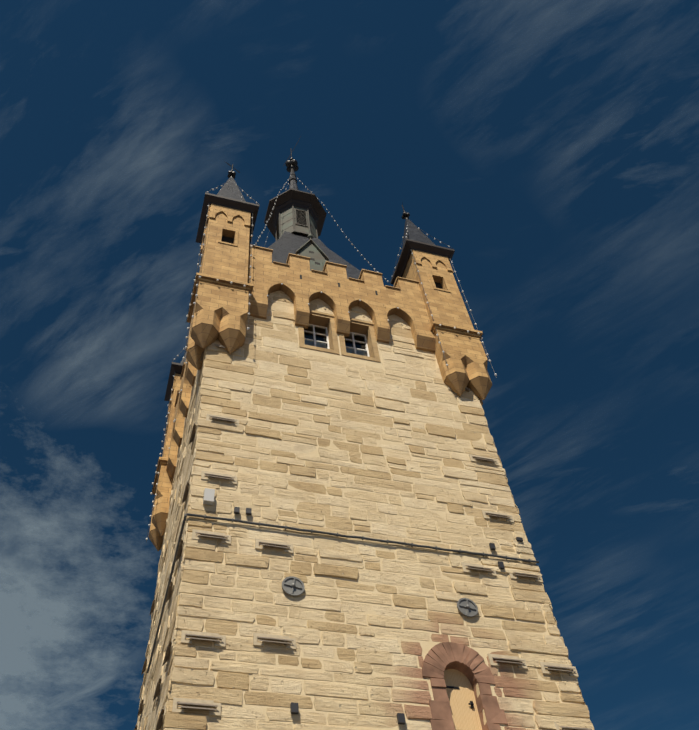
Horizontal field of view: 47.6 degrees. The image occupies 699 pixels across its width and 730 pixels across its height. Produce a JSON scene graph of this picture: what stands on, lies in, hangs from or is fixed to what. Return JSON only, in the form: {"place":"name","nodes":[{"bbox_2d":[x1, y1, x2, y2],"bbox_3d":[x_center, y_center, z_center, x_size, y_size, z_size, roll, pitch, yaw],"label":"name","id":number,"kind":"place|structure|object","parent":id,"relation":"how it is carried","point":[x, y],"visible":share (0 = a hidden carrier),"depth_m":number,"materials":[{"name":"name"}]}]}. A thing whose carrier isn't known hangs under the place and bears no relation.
{"place":"outdoors","nodes":[
{"label":"outdoors","id":0,"kind":"place"},
{"bbox_2d":[0,0,698,729],"bbox_3d":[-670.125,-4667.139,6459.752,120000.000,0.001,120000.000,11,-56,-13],"label":"cloud","id":1,"kind":"structure","parent":0,"point":[36,616],"depth_m":12205.01,"materials":[{"name":"white"}]},
{"bbox_2d":[0,0,698,729],"label":"sky","id":2,"kind":"structure","parent":0,"point":[373,134],"materials":[{"name":"blue"}]},
{"bbox_2d":[134,344,591,729],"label":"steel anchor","id":3,"kind":"object","parent":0,"point":[166,659],"visible":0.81,"depth_m":20.32,"materials":[{"name":"black metal"}]},
{"bbox_2d":[144,291,583,729],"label":"tower body","id":4,"kind":"structure","parent":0,"point":[426,646],"depth_m":21.21,"materials":[{"name":"beige stone"}]},
{"bbox_2d":[137,347,206,729],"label":"stone wall","id":5,"kind":"structure","parent":4,"relation":"attached to","point":[168,628],"depth_m":24.39,"materials":[{"name":"beige stone"}]},
{"bbox_2d":[166,246,435,479],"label":"parapet","id":6,"kind":"structure","parent":4,"relation":"attached to","point":[268,276],"depth_m":31.92,"materials":[{"name":"stone"}]},
{"bbox_2d":[174,245,418,406],"bbox_3d":[-2.025,0.239,36.328,10.840,1.140,10.840,11,-56,-13],"label":"parapet coping","id":7,"kind":"object","parent":6,"relation":"on","point":[286,264],"visible":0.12,"depth_m":33.68,"materials":[{"name":"stone"}]},
{"bbox_2d":[268,231,360,278],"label":"roof","id":8,"kind":"structure","parent":4,"relation":"on","point":[284,245],"depth_m":41.64,"materials":[{"name":"stone"}]},
{"bbox_2d":[289,179,298,189],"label":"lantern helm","id":9,"kind":"object","parent":8,"relation":"on","point":[293,184],"visible":0.04,"depth_m":52.76,"materials":[{"name":"grey metal"}]},
{"bbox_2d":[283,136,300,183],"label":"finial","id":10,"kind":"object","parent":9,"relation":"on","point":[291,163],"visible":0.98,"depth_m":55.77,"materials":[{"name":"grey metal"}]},
{"bbox_2d":[279,206,316,237],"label":"lantern wall","id":11,"kind":"structure","parent":8,"relation":"on","point":[287,224],"depth_m":46.68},
{"bbox_2d":[264,188,326,238],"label":"lantern eave","id":12,"kind":"object","parent":11,"relation":"on","point":[288,199],"visible":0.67,"depth_m":48.38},
{"bbox_2d":[275,205,317,240],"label":"lantern frames","id":13,"kind":"structure","parent":11,"relation":"attached to","point":[278,231],"depth_m":46.71,"materials":[{"name":"grey wood"}]},
{"bbox_2d":[296,210,305,224],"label":"dark lantern louvre","id":14,"kind":"object","parent":11,"relation":"in","point":[301,218],"visible":0.06,"depth_m":46.83,"materials":[{"name":"black wood"}]},
{"bbox_2d":[295,234,328,270],"bbox_3d":[-1.896,-4.126,36.367,1.600,5.089,1.829,11,-56,-13],"label":"dormer","id":15,"kind":"object","parent":8,"relation":"on","point":[318,255],"visible":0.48,"depth_m":36.52,"materials":[{"name":"grey metal"}]},
{"bbox_2d":[309,251,319,264],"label":"louvers","id":16,"kind":"object","parent":15,"relation":"in","point":[313,259],"visible":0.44,"depth_m":36.12,"materials":[{"name":"grey wood"}]},
{"bbox_2d":[149,204,491,550],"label":"corner turrets","id":17,"kind":"object","parent":4,"relation":"attached to","point":[220,309],"visible":0.5,"depth_m":31.07,"materials":[{"name":"stone"}]},
{"bbox_2d":[181,177,434,363],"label":"turret roofs","id":18,"kind":"structure","parent":17,"relation":"on","point":[229,189],"depth_m":38.66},
{"bbox_2d":[226,162,409,219],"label":"turret finials","id":19,"kind":"object","parent":18,"relation":"on","point":[232,174],"visible":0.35,"depth_m":40.93,"materials":[{"name":"black metal"}]},
{"bbox_2d":[164,192,454,400],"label":"roof eaves","id":20,"kind":"object","parent":17,"relation":"on","point":[401,265],"visible":0.33,"depth_m":36.75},
{"bbox_2d":[146,177,496,541],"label":"light string wires","id":21,"kind":"object","parent":17,"relation":"attached to","point":[249,312],"visible":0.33,"depth_m":33.62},
{"bbox_2d":[146,176,496,539],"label":"string light bulbs","id":22,"kind":"object","parent":21,"relation":"attached to","point":[231,282],"visible":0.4,"depth_m":33.77,"materials":[{"name":"white glass"}]},
{"bbox_2d":[221,236,441,288],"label":"turret window openings","id":23,"kind":"object","parent":17,"relation":"attached to","point":[231,240],"depth_m":33.17,"materials":[{"name":"black"}]},
{"bbox_2d":[304,332,364,348],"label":"interior window","id":24,"kind":"structure","parent":4,"relation":"in","point":[347,343],"depth_m":31.62,"materials":[{"name":"brown glass"}]},
{"bbox_2d":[304,338,365,355],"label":"window curtains","id":25,"kind":"object","parent":4,"relation":"attached to","point":[363,353],"depth_m":30.23,"materials":[{"name":"white"}]},
{"bbox_2d":[298,310,380,362],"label":"window surrounds","id":26,"kind":"object","parent":4,"relation":"attached to","point":[327,320],"visible":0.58,"depth_m":30.24,"materials":[{"name":"beige stone"}]},
{"bbox_2d":[304,324,369,356],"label":"window frames","id":27,"kind":"structure","parent":26,"relation":"in","point":[327,338],"depth_m":30.48,"materials":[{"name":"white wood"}]},
{"bbox_2d":[305,327,366,355],"bbox_3d":[-0.564,-0.763,30.180,2.560,2.030,0.001,11,-56,-13],"label":"window glass","id":28,"kind":"object","parent":27,"relation":"in","point":[325,341],"visible":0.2,"depth_m":30.22,"materials":[{"name":"glass"}]},
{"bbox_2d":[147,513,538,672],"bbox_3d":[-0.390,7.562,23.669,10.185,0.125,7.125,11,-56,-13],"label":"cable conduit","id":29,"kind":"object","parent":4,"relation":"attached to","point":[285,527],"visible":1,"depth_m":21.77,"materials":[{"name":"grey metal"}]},
{"bbox_2d":[137,343,578,729],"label":"anchor pads","id":30,"kind":"object","parent":4,"relation":"on","point":[217,713],"visible":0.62,"depth_m":20.09,"materials":[{"name":"beige stone"}]},
{"bbox_2d":[163,290,593,729],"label":"stone wall","id":31,"kind":"structure","parent":4,"relation":"attached to","point":[240,380],"depth_m":21.48,"materials":[{"name":"beige stone"}]},
{"bbox_2d":[203,488,214,504],"bbox_3d":[-3.773,3.533,21.249,0.270,0.450,0.150,11,-56,-13],"label":"junction box","id":32,"kind":"object","parent":31,"relation":"attached to","point":[208,497],"visible":0.86,"depth_m":21.15,"materials":[{"name":"grey plastic"}]},
{"bbox_2d":[234,507,522,724],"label":"boxes","id":33,"kind":"object","parent":31,"relation":"attached to","point":[294,708],"visible":0.98,"depth_m":21.10,"materials":[{"name":"grey metal"}]},
{"bbox_2d":[282,576,477,616],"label":"wall anchor plates","id":34,"kind":"object","parent":31,"relation":"attached to","point":[295,586],"visible":1,"depth_m":19.87,"materials":[{"name":"metal"}]},
{"bbox_2d":[422,642,507,729],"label":"door surround stones","id":35,"kind":"object","parent":4,"relation":"attached to","point":[442,657],"depth_m":18.90,"materials":[{"name":"brown stone"}]},
{"bbox_2d":[443,669,481,729],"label":"door leaf","id":36,"kind":"object","parent":35,"relation":"in","point":[465,715],"visible":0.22,"depth_m":18.80,"materials":[{"name":"brown wood"}]},
{"bbox_2d":[446,686,473,708],"bbox_3d":[2.583,8.064,18.592,0.760,1.150,0.060,11,-56,-13],"label":"hardware piece","id":37,"kind":"object","parent":36,"relation":"attached to","point":[471,703],"visible":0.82,"depth_m":18.98,"materials":[{"name":"black metal"}]},
{"label":"ground","id":38,"kind":"structure","parent":0,"visible":0},
{"bbox_2d":[482,408,593,727],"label":"stones","id":39,"kind":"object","parent":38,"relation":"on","point":[527,539],"depth_m":24.52,"materials":[{"name":"beige stone"}]}
]}

